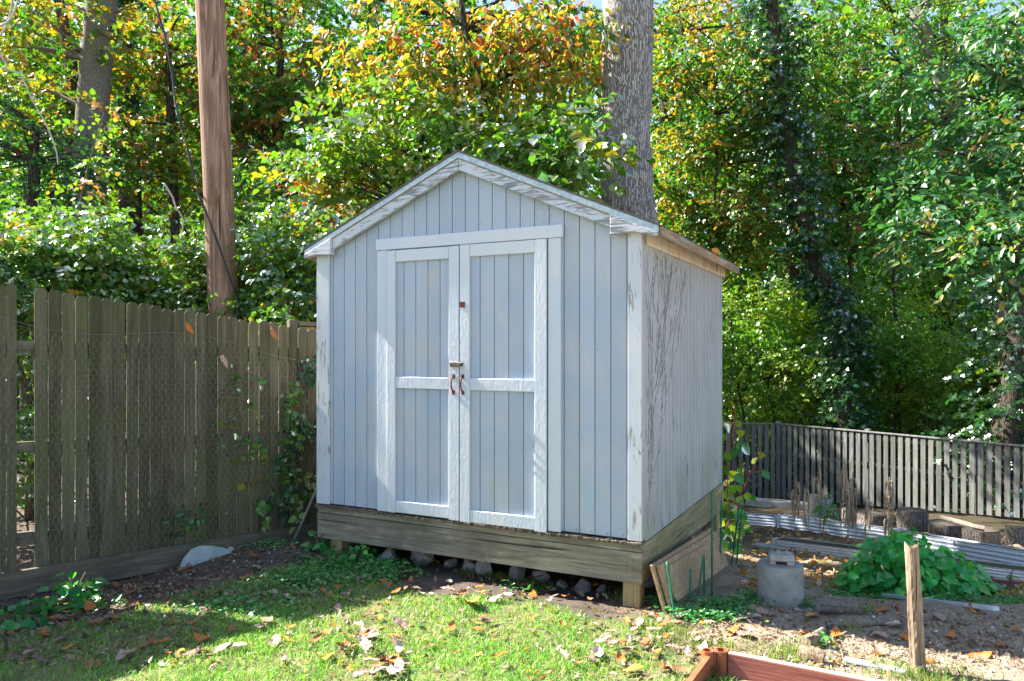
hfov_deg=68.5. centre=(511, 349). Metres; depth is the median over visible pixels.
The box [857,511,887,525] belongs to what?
log stump
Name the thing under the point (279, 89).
oak tree
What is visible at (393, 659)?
fallen leaf
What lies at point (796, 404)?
dead branch
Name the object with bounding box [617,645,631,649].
fallen leaf
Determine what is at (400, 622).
fallen leaf
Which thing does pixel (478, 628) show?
fallen leaf
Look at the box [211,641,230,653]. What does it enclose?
fallen leaf
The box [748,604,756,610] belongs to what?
fallen leaf
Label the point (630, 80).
oak tree
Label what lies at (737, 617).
fallen leaf
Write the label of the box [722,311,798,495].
sapling
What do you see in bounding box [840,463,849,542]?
corn stalk
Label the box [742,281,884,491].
sapling
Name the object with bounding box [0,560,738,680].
grass
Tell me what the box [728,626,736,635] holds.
fallen leaf
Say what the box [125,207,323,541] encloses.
honeysuckle bush
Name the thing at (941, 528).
log stump
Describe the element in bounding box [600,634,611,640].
fallen leaf
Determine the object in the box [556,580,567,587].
stone
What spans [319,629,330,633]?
fallen leaf
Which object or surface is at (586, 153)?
forest tree
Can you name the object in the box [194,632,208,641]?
fallen leaf
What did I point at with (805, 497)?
corn stalk
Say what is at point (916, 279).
forest tree
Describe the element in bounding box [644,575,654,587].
stone
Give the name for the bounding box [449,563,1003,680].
grass tufts
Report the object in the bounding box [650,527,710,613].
plywood sheet
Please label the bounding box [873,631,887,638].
fallen leaf
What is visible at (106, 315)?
picket fence
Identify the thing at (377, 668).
fallen leaf
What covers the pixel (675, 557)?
plywood sheet
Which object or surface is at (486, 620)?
fallen leaf
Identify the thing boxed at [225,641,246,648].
fallen leaf
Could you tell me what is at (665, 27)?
forest tree
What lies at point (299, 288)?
honeysuckle bush
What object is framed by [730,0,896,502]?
ivy clad tree
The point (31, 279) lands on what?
honeysuckle bush
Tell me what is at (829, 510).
weed
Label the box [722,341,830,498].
sapling
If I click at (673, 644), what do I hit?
fallen leaf
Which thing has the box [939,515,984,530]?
bark piece
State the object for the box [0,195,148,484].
honeysuckle bush
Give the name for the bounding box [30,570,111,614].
weed
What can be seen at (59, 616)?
fallen leaf
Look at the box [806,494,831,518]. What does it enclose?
log stump
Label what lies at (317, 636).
fallen leaf
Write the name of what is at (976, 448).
slat fence
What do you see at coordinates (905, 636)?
fallen leaf
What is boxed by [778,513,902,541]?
metal raised bed
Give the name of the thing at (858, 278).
sapling
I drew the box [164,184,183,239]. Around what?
bare vine
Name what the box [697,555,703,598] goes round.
plant stake
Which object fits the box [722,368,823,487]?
sapling
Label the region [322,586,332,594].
fallen leaf
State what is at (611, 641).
fallen leaf
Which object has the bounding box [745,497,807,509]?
stone slab
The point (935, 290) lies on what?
sapling
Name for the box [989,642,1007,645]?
fallen leaf
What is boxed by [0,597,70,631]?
weed
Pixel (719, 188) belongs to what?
forest tree
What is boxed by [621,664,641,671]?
fallen leaf
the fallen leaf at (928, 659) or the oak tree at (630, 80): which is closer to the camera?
the fallen leaf at (928, 659)
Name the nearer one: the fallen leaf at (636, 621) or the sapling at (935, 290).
the fallen leaf at (636, 621)
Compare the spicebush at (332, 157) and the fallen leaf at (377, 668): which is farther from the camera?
the spicebush at (332, 157)
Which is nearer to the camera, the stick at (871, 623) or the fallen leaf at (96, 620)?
the stick at (871, 623)
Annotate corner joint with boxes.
[702,647,727,676]
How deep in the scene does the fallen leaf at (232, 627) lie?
3.99 m
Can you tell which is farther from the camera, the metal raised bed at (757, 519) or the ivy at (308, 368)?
the metal raised bed at (757, 519)
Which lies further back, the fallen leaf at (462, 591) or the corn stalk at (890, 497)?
the corn stalk at (890, 497)
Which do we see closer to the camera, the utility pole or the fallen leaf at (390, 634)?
the fallen leaf at (390, 634)
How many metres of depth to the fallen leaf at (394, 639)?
3.85 m
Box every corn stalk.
[790,477,800,521]
[803,487,809,530]
[814,465,824,533]
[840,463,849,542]
[849,472,857,533]
[864,500,873,542]
[883,477,893,535]
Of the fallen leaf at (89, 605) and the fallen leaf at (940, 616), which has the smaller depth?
the fallen leaf at (940, 616)
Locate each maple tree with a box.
[0,0,177,225]
[0,0,195,409]
[67,0,263,303]
[720,0,989,300]
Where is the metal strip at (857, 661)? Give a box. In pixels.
[843,656,905,673]
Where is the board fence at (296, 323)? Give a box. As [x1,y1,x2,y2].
[287,320,317,521]
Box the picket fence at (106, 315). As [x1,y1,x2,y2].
[0,283,316,599]
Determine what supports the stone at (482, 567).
on the ground at (724, 583)
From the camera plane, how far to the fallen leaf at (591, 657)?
3.62 m
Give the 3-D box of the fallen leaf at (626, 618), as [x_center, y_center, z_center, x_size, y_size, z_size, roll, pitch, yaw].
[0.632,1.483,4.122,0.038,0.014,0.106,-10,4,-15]
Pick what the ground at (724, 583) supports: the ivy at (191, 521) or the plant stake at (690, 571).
the plant stake at (690, 571)
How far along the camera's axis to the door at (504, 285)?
4.83 m
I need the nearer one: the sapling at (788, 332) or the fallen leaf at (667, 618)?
the fallen leaf at (667, 618)
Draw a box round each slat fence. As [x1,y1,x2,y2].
[722,423,774,499]
[775,421,1023,517]
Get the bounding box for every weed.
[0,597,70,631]
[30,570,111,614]
[92,590,127,611]
[300,530,334,553]
[341,544,376,564]
[367,553,407,569]
[812,492,838,525]
[1003,567,1019,590]
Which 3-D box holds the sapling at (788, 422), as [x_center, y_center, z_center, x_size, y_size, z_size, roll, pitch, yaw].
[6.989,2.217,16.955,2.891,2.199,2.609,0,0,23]
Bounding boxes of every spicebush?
[249,76,587,233]
[462,92,655,203]
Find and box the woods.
[0,0,1023,445]
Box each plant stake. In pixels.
[666,562,675,618]
[689,569,691,601]
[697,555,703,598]
[703,555,705,595]
[711,492,712,596]
[720,500,721,553]
[731,500,740,564]
[736,496,743,563]
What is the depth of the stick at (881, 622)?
4.14 m
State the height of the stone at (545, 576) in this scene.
0.080 m
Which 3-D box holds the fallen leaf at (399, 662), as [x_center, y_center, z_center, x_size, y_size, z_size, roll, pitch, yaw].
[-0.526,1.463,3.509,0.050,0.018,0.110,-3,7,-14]
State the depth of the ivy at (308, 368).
6.08 m
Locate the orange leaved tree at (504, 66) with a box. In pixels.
[287,0,659,163]
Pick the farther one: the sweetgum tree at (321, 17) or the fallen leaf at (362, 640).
the sweetgum tree at (321, 17)
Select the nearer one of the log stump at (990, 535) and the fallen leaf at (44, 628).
the fallen leaf at (44, 628)
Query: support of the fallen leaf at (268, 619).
on the ground at (724, 583)
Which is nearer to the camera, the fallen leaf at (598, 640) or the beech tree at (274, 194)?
the fallen leaf at (598, 640)
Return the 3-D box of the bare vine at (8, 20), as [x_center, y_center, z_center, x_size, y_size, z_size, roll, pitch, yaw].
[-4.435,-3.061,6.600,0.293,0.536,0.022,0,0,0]
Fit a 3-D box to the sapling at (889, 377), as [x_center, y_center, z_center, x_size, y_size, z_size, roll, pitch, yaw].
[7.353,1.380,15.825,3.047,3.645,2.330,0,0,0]
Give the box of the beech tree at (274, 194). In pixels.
[190,107,370,321]
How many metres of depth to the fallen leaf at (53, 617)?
4.42 m
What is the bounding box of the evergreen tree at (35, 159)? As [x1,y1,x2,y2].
[0,93,143,461]
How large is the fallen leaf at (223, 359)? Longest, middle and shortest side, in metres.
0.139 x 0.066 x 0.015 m
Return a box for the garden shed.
[303,150,738,607]
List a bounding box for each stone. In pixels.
[376,548,395,563]
[410,551,433,564]
[444,558,456,566]
[462,559,475,571]
[476,561,492,574]
[509,566,525,579]
[532,570,549,581]
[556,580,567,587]
[574,578,590,592]
[596,584,605,591]
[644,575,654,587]
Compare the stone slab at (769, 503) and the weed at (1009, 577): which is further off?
the stone slab at (769, 503)
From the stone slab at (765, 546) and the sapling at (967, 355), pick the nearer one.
the stone slab at (765, 546)
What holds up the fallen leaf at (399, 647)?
on the ground at (724, 583)
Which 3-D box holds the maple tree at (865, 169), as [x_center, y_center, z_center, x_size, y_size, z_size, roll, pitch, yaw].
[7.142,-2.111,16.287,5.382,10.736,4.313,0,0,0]
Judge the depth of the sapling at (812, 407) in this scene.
15.50 m
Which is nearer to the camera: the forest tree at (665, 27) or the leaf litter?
the leaf litter
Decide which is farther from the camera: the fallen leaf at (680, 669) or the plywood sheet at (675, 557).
the plywood sheet at (675, 557)
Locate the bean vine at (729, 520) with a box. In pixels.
[721,407,769,554]
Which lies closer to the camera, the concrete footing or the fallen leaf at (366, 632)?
the fallen leaf at (366, 632)
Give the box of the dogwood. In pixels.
[274,163,378,238]
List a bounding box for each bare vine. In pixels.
[0,0,18,26]
[0,0,58,164]
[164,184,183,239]
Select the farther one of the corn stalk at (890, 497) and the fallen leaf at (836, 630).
the corn stalk at (890, 497)
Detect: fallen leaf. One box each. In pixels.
[7,652,32,657]
[22,649,38,653]
[33,653,48,661]
[40,625,47,634]
[44,614,59,619]
[55,614,64,618]
[84,601,95,610]
[85,657,93,668]
[86,616,102,622]
[98,615,118,619]
[111,581,124,586]
[115,647,137,659]
[122,588,136,592]
[135,639,155,646]
[145,635,169,642]
[179,647,198,655]
[183,616,200,623]
[185,323,193,333]
[194,590,204,595]
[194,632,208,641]
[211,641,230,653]
[220,355,227,368]
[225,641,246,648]
[228,623,235,630]
[260,616,272,621]
[268,631,280,646]
[270,324,278,339]
[308,633,321,641]
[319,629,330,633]
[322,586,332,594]
[323,652,333,659]
[334,603,340,610]
[336,641,357,646]
[340,591,351,596]
[350,621,363,625]
[352,668,377,676]
[355,627,375,637]
[358,634,370,645]
[360,628,373,634]
[362,643,378,649]
[364,632,378,637]
[367,665,386,674]
[373,659,394,662]
[379,578,391,584]
[385,633,402,636]
[385,666,403,673]
[386,655,400,662]
[392,634,397,644]
[393,617,408,630]
[394,640,404,652]
[394,658,404,667]
[402,658,411,662]
[440,585,455,589]
[447,620,454,631]
[455,588,468,594]
[464,596,478,602]
[472,626,483,630]
[479,618,494,622]
[485,592,504,601]
[490,651,507,656]
[503,592,517,595]
[528,591,536,596]
[546,595,552,600]
[560,648,569,659]
[584,655,596,661]
[592,645,602,656]
[593,638,602,642]
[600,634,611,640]
[605,639,617,643]
[616,651,625,661]
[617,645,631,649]
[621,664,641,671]
[623,616,631,622]
[632,617,643,625]
[632,636,649,644]
[647,648,662,652]
[659,615,670,625]
[665,642,682,648]
[670,664,693,671]
[682,645,690,655]
[698,640,707,650]
[711,248,720,253]
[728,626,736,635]
[733,615,750,619]
[735,630,756,636]
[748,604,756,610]
[756,607,775,614]
[805,612,819,615]
[831,626,841,636]
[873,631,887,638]
[876,606,886,611]
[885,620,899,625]
[896,633,908,639]
[926,657,935,663]
[931,613,945,620]
[943,631,954,636]
[965,651,991,658]
[968,602,979,610]
[972,654,987,661]
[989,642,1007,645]
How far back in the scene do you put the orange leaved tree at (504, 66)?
8.99 m
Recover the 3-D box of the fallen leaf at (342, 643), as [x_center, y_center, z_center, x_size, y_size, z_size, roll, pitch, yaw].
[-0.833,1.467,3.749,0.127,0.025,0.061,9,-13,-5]
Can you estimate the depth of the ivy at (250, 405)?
5.77 m
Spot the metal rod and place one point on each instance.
(305, 514)
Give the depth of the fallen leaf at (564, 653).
3.66 m
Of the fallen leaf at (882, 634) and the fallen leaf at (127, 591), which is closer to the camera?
the fallen leaf at (882, 634)
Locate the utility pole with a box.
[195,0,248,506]
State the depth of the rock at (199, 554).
5.51 m
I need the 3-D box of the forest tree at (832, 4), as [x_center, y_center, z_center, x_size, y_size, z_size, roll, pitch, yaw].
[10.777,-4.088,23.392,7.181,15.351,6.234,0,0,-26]
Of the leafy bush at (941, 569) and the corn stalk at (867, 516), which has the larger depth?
the corn stalk at (867, 516)
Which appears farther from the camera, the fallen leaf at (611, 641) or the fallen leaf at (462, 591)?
the fallen leaf at (462, 591)
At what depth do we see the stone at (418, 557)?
5.32 m
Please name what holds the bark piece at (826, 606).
on the ground at (724, 583)
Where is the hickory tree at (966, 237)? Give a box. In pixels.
[844,0,1023,324]
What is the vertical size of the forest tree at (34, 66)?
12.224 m
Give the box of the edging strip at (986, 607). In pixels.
[882,593,998,610]
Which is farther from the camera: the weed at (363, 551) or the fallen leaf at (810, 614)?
the weed at (363, 551)
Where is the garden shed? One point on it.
(516, 368)
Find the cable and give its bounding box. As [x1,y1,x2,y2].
[155,0,238,318]
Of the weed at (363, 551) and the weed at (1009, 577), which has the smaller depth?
the weed at (363, 551)
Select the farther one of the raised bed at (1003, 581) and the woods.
the woods
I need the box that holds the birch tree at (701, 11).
[650,0,791,234]
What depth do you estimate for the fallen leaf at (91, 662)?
3.60 m
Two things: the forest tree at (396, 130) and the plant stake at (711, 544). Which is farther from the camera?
the forest tree at (396, 130)
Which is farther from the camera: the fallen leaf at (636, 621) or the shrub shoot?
the shrub shoot
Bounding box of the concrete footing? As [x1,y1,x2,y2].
[757,557,803,608]
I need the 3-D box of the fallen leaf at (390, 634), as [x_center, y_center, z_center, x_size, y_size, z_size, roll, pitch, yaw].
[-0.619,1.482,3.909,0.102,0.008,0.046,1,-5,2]
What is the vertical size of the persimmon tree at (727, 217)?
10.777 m
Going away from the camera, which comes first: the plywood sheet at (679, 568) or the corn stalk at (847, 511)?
the plywood sheet at (679, 568)
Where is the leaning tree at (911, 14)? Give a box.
[887,0,1022,493]
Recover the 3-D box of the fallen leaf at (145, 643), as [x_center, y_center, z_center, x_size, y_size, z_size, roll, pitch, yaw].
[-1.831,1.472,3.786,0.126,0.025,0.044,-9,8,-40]
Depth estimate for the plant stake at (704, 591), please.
4.70 m
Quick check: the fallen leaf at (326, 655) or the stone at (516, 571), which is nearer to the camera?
the fallen leaf at (326, 655)
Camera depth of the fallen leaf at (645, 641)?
3.78 m
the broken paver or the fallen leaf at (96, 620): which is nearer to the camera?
the fallen leaf at (96, 620)
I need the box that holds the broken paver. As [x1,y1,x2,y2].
[768,549,794,565]
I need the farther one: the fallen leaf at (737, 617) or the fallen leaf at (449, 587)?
the fallen leaf at (449, 587)
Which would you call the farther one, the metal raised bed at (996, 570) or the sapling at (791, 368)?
the sapling at (791, 368)
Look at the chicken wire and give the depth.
5.34 m
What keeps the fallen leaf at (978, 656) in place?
on the ground at (724, 583)
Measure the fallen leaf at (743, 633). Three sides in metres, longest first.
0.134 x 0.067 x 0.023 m
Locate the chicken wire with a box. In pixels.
[0,317,316,570]
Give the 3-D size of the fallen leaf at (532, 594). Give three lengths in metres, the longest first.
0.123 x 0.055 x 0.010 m
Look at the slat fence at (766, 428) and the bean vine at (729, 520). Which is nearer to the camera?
the bean vine at (729, 520)
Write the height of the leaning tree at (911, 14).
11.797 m
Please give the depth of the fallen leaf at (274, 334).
5.90 m
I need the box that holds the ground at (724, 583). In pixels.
[0,329,1023,680]
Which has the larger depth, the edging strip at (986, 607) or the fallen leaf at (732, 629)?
the edging strip at (986, 607)
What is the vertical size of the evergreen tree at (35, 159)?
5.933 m
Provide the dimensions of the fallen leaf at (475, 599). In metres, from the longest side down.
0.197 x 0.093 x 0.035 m
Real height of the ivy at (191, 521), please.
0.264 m
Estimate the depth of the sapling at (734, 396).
18.28 m
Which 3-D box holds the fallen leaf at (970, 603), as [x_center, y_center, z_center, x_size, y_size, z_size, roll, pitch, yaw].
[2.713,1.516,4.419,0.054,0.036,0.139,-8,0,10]
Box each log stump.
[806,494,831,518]
[826,507,841,520]
[842,507,857,521]
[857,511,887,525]
[896,507,928,532]
[928,519,961,538]
[962,526,1000,544]
[1005,524,1023,544]
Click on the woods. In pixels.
(850, 8)
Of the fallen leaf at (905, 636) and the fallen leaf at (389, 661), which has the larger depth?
the fallen leaf at (905, 636)
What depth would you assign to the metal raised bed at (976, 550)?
7.96 m
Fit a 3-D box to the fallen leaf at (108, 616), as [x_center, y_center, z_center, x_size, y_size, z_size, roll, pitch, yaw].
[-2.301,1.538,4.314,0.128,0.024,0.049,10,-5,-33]
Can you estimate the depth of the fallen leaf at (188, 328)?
5.51 m
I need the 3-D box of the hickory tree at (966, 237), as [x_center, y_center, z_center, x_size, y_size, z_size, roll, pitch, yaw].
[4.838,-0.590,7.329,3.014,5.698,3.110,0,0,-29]
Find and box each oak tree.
[174,0,393,210]
[595,0,658,222]
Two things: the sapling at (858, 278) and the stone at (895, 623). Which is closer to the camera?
the stone at (895, 623)
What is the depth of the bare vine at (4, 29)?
7.00 m
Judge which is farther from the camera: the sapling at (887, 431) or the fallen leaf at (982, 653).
the sapling at (887, 431)
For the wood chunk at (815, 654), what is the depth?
3.61 m
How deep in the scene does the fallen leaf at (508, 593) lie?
4.60 m
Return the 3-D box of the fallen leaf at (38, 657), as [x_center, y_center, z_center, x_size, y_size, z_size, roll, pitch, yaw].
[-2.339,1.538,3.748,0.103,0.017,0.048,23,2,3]
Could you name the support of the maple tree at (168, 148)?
on the ground at (724, 583)
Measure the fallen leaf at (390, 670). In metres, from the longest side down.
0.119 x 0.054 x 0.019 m
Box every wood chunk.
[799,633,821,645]
[799,645,825,662]
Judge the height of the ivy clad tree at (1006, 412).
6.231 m
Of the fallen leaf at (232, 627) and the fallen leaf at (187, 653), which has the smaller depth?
the fallen leaf at (187, 653)
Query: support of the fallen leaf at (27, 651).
on the ground at (724, 583)
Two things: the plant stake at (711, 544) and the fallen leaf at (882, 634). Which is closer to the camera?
the fallen leaf at (882, 634)
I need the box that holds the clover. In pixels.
[144,537,1023,647]
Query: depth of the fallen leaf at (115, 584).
5.12 m
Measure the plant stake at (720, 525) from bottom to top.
0.578 m
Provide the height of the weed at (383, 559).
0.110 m
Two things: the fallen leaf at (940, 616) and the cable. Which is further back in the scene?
the cable
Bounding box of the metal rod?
[291,486,316,543]
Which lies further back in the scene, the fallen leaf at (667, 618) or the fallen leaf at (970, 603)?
the fallen leaf at (970, 603)
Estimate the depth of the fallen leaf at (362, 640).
3.82 m
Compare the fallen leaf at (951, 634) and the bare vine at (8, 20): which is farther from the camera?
the bare vine at (8, 20)
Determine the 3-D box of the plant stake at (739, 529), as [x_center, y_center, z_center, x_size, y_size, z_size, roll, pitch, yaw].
[1.953,1.566,6.453,0.076,0.621,0.013,0,0,0]
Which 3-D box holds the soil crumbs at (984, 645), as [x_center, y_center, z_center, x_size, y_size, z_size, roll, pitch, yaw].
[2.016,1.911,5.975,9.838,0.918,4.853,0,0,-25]
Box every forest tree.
[0,0,175,264]
[44,0,252,342]
[107,0,415,388]
[235,67,471,248]
[285,88,494,227]
[464,63,660,198]
[574,0,770,312]
[654,0,950,468]
[769,0,973,392]
[794,0,1023,471]
[936,7,1023,328]
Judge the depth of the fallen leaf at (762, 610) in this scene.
4.35 m
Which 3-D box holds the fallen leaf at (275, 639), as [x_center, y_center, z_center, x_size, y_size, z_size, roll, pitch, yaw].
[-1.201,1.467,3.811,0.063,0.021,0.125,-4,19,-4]
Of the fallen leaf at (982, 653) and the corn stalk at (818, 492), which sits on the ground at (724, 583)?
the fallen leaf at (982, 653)
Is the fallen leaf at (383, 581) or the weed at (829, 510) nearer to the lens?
the fallen leaf at (383, 581)
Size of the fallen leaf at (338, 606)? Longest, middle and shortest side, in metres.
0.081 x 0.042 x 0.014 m
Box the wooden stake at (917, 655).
[904,541,925,672]
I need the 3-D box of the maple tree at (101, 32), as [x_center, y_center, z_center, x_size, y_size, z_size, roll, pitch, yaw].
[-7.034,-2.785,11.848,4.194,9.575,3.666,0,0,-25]
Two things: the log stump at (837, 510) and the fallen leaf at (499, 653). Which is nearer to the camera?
the fallen leaf at (499, 653)
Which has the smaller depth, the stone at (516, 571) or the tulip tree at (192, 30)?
the stone at (516, 571)
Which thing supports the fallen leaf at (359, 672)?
on the ground at (724, 583)
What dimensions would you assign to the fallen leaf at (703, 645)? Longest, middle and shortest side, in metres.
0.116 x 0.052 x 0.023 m
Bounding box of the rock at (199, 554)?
[178,546,231,570]
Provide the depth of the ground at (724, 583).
4.26 m
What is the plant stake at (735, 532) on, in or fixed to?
on the ground at (724, 583)
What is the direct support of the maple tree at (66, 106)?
on the ground at (724, 583)
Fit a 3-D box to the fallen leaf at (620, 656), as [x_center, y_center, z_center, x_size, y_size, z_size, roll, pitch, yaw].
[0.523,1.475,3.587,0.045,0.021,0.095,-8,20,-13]
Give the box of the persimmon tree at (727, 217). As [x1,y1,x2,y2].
[650,0,849,289]
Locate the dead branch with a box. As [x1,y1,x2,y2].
[783,380,804,421]
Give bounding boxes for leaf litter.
[737,528,1023,600]
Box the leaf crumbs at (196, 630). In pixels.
[0,542,1023,680]
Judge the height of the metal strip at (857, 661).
0.014 m
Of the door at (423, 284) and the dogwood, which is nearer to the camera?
the door at (423, 284)
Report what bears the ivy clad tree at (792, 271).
on the ground at (724, 583)
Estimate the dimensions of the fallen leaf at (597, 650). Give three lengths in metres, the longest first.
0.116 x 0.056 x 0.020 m
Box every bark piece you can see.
[816,599,863,614]
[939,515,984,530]
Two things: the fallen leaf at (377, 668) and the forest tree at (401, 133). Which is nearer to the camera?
the fallen leaf at (377, 668)
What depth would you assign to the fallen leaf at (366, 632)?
3.93 m
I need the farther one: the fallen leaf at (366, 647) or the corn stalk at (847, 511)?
the corn stalk at (847, 511)
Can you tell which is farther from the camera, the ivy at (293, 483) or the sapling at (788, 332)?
the sapling at (788, 332)
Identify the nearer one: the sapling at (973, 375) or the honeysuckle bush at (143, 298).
the honeysuckle bush at (143, 298)
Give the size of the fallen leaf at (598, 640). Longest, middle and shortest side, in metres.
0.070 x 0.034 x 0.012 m
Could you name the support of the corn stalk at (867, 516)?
on the ground at (724, 583)
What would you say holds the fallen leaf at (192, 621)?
on the ground at (724, 583)
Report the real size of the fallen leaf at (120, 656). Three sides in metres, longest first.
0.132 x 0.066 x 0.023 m
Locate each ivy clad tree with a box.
[108,0,166,235]
[717,0,847,483]
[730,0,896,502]
[921,186,1023,519]
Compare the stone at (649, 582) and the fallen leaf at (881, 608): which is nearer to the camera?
the fallen leaf at (881, 608)
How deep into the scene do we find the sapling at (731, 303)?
17.35 m
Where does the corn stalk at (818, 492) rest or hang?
on the metal raised bed at (996, 570)
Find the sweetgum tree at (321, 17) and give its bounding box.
[258,0,602,147]
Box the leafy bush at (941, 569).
[830,527,1004,600]
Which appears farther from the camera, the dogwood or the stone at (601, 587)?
the dogwood
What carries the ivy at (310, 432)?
attached to the picket fence at (106, 315)
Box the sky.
[0,0,1023,319]
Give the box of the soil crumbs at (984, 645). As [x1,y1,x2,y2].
[85,545,1023,679]
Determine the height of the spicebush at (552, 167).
4.667 m
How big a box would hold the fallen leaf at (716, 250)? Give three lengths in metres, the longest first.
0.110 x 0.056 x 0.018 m
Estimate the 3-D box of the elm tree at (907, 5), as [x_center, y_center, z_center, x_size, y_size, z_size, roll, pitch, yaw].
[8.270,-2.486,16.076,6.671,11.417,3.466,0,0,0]
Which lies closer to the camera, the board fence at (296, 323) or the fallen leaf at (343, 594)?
the fallen leaf at (343, 594)
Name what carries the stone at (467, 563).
on the ground at (724, 583)
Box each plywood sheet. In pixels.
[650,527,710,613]
[656,531,716,611]
[664,536,730,609]
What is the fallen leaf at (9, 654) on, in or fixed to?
on the ground at (724, 583)
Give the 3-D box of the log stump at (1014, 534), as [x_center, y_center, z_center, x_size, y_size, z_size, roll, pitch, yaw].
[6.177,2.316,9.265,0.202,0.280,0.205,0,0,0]
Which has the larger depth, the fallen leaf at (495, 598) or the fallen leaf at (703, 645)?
the fallen leaf at (495, 598)
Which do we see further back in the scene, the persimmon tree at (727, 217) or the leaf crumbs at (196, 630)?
the persimmon tree at (727, 217)
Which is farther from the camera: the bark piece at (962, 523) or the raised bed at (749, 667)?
the bark piece at (962, 523)
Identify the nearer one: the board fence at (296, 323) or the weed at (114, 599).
the weed at (114, 599)
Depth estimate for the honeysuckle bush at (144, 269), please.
7.70 m
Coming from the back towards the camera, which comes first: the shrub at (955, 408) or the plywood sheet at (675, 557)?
the shrub at (955, 408)
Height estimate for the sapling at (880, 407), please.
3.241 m
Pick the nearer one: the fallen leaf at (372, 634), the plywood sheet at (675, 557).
the fallen leaf at (372, 634)
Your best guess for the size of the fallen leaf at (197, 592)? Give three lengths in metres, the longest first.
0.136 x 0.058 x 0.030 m
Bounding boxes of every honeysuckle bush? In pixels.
[0,189,88,372]
[0,189,151,520]
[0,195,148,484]
[17,204,207,508]
[21,224,250,542]
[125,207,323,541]
[195,193,364,545]
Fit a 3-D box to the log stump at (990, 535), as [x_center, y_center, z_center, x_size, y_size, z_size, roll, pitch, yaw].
[5.673,2.296,9.102,0.405,0.256,0.390,0,0,0]
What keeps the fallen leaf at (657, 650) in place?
on the ground at (724, 583)
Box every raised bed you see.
[686,651,881,680]
[739,512,780,525]
[772,535,1023,580]
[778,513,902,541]
[876,569,1023,601]
[895,529,1023,565]
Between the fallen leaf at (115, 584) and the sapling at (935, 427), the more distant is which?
the sapling at (935, 427)
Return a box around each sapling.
[722,273,817,487]
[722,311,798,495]
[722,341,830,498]
[722,350,787,479]
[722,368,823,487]
[740,323,862,480]
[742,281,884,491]
[757,405,890,493]
[763,371,904,496]
[770,241,936,378]
[790,330,937,490]
[799,272,924,493]
[812,283,968,460]
[816,374,942,479]
[826,308,955,502]
[861,409,990,493]
[867,254,989,454]
[872,332,986,482]
[872,366,979,500]
[884,377,989,490]
[887,309,1022,505]
[937,350,1022,501]
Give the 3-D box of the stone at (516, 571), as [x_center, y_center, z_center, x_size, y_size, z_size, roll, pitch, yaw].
[0.035,1.547,5.171,0.126,0.177,0.214,0,0,21]
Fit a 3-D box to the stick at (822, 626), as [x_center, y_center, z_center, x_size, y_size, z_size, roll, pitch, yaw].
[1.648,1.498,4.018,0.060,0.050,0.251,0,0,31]
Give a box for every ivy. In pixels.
[162,503,207,538]
[210,363,266,457]
[269,435,307,529]
[277,380,308,444]
[284,418,316,444]
[297,354,316,387]
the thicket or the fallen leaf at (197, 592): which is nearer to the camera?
the fallen leaf at (197, 592)
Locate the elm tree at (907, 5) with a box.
[752,0,1023,456]
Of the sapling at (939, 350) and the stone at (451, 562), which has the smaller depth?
the stone at (451, 562)
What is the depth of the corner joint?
3.47 m
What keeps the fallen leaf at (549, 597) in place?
on the ground at (724, 583)
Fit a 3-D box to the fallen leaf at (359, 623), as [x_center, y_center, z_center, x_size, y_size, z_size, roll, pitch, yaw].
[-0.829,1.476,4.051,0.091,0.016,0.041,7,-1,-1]
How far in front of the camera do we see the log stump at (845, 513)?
11.01 m
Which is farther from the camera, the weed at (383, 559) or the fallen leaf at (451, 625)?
the weed at (383, 559)
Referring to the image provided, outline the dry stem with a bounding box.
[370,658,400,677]
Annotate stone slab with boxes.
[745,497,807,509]
[751,542,795,552]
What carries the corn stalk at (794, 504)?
on the metal raised bed at (996, 570)
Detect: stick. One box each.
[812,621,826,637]
[826,620,876,628]
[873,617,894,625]
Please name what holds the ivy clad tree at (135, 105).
on the ground at (724, 583)
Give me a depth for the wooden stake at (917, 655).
3.49 m
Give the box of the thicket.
[0,169,1012,475]
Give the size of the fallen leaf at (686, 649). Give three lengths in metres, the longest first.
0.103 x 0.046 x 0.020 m
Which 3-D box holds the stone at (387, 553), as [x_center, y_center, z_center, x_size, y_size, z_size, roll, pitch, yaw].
[-0.900,1.489,5.374,0.171,0.157,0.113,0,0,-28]
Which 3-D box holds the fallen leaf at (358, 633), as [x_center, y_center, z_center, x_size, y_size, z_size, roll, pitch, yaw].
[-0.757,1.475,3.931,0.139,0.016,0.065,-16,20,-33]
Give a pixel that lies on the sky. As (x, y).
(598, 3)
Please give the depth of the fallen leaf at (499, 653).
3.69 m
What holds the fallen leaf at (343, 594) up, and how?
on the ground at (724, 583)
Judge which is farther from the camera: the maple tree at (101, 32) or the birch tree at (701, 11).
the birch tree at (701, 11)
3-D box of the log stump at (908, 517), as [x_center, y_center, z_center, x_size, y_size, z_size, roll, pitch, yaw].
[5.414,2.357,10.175,0.388,0.380,0.382,0,0,0]
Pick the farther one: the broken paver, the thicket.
the thicket
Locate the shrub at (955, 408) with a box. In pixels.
[934,372,1023,450]
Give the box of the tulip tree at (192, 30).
[140,0,316,234]
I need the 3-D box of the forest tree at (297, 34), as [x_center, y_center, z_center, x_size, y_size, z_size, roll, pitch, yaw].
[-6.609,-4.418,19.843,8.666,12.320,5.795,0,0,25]
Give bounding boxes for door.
[387,246,459,520]
[460,239,547,532]
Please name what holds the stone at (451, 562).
on the ground at (724, 583)
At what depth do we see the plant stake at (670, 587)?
4.26 m
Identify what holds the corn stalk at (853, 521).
on the ground at (724, 583)

